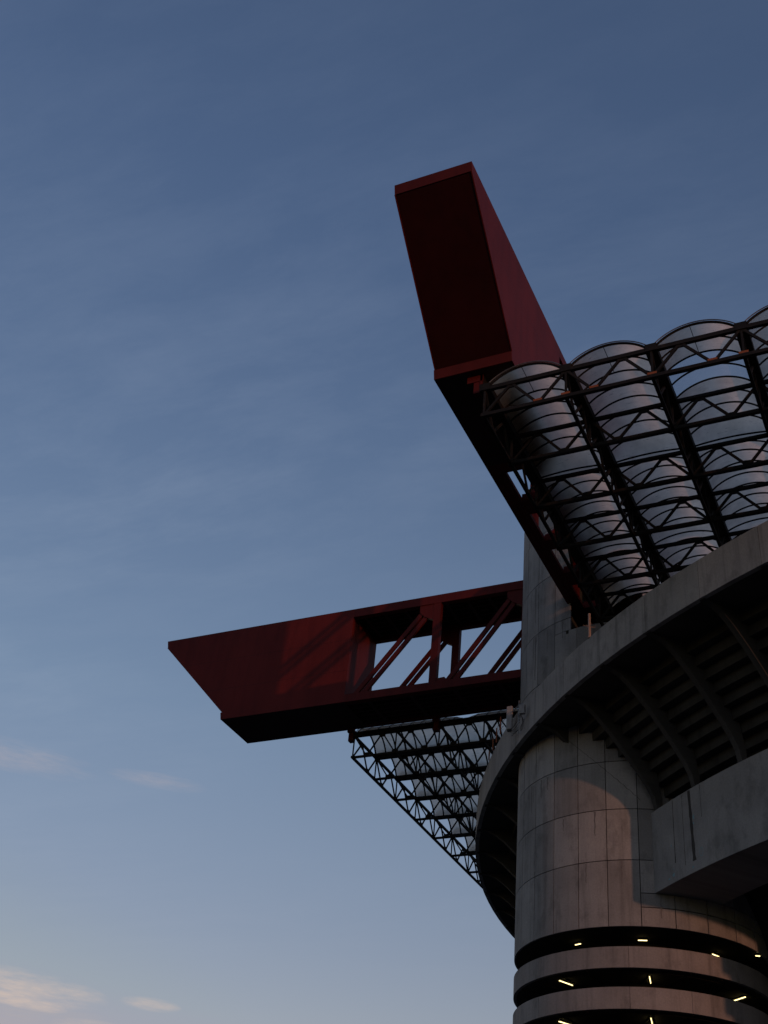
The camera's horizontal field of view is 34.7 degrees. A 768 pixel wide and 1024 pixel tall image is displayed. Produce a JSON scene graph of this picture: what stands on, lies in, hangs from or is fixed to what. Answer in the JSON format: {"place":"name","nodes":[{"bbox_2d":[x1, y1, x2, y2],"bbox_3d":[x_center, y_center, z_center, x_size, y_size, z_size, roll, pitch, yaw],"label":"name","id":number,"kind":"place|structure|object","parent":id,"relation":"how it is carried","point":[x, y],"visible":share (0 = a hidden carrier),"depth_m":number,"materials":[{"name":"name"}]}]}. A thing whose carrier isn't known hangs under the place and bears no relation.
{"place":"outdoors","nodes":[
{"label":"outdoors","id":0,"kind":"place"},
{"bbox_2d":[0,0,767,1023],"label":"sky","id":1,"kind":"structure","parent":0,"point":[223,408],"materials":[{"name":"blue"}]},
{"label":"ground","id":2,"kind":"structure","parent":0,"visible":0},
{"bbox_2d":[513,511,767,1023],"bbox_3d":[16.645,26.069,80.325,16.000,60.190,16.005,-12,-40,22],"label":"ramp tower","id":3,"kind":"structure","parent":2,"relation":"on","point":[584,870],"depth_m":74.60,"materials":[{"name":"concrete"}]},
{"bbox_2d":[168,580,522,743],"bbox_3d":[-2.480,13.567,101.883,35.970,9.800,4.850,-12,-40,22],"label":"roof girder","id":4,"kind":"object","parent":3,"relation":"attached to","point":[313,675],"visible":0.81,"depth_m":101.04,"materials":[{"name":"red metal"}]},
{"bbox_2d":[351,708,517,887],"bbox_3d":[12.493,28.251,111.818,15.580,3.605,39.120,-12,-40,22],"label":"vaulted canopy","id":5,"kind":"object","parent":4,"relation":"hanging from","point":[443,770],"visible":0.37,"depth_m":103.91,"materials":[{"name":"metal"}]},
{"bbox_2d":[394,161,638,626],"bbox_3d":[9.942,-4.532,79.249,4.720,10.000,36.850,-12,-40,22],"label":"roof girder","id":6,"kind":"object","parent":3,"relation":"attached to","point":[483,316],"visible":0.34,"depth_m":69.69,"materials":[{"name":"red metal"}]},
{"bbox_2d":[479,305,767,625],"bbox_3d":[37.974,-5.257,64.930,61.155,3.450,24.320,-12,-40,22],"label":"vaulted canopy","id":7,"kind":"object","parent":6,"relation":"hanging from","point":[642,477],"visible":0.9,"depth_m":71.08,"materials":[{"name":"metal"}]},
{"bbox_2d":[559,980,573,985],"bbox_3d":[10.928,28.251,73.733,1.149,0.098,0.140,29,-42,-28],"label":"strip light","id":8,"kind":"object","parent":3,"relation":"attached to","point":[566,982],"visible":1,"depth_m":73.72,"materials":[{"name":"white"}]},
{"bbox_2d":[651,749,767,904],"bbox_3d":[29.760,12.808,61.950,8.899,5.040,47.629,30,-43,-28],"label":"concrete girder","id":9,"kind":"object","parent":3,"relation":"attached to","point":[710,839],"visible":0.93,"depth_m":69.93,"materials":[{"name":"grey concrete"}]},
{"bbox_2d":[475,520,767,977],"bbox_3d":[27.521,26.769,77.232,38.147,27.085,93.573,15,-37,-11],"label":"grandstand tier","id":10,"kind":"object","parent":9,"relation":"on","point":[664,684],"visible":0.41,"depth_m":73.42,"materials":[{"name":"concrete"}]},
{"bbox_2d":[488,717,504,759],"bbox_3d":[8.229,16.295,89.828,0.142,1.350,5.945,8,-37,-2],"label":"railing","id":11,"kind":"object","parent":10,"relation":"on","point":[493,740],"visible":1,"depth_m":90.21,"materials":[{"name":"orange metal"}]},
{"bbox_2d":[506,700,525,735],"bbox_3d":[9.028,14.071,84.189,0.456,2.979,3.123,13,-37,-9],"label":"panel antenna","id":12,"kind":"object","parent":10,"relation":"attached to","point":[509,716],"visible":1,"depth_m":84.74,"materials":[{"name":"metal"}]},
{"bbox_2d":[583,613,594,638],"bbox_3d":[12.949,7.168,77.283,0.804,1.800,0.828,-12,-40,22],"label":"vent pole","id":13,"kind":"object","parent":10,"relation":"on","point":[589,626],"visible":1,"depth_m":77.26,"materials":[{"name":"brown metal"}]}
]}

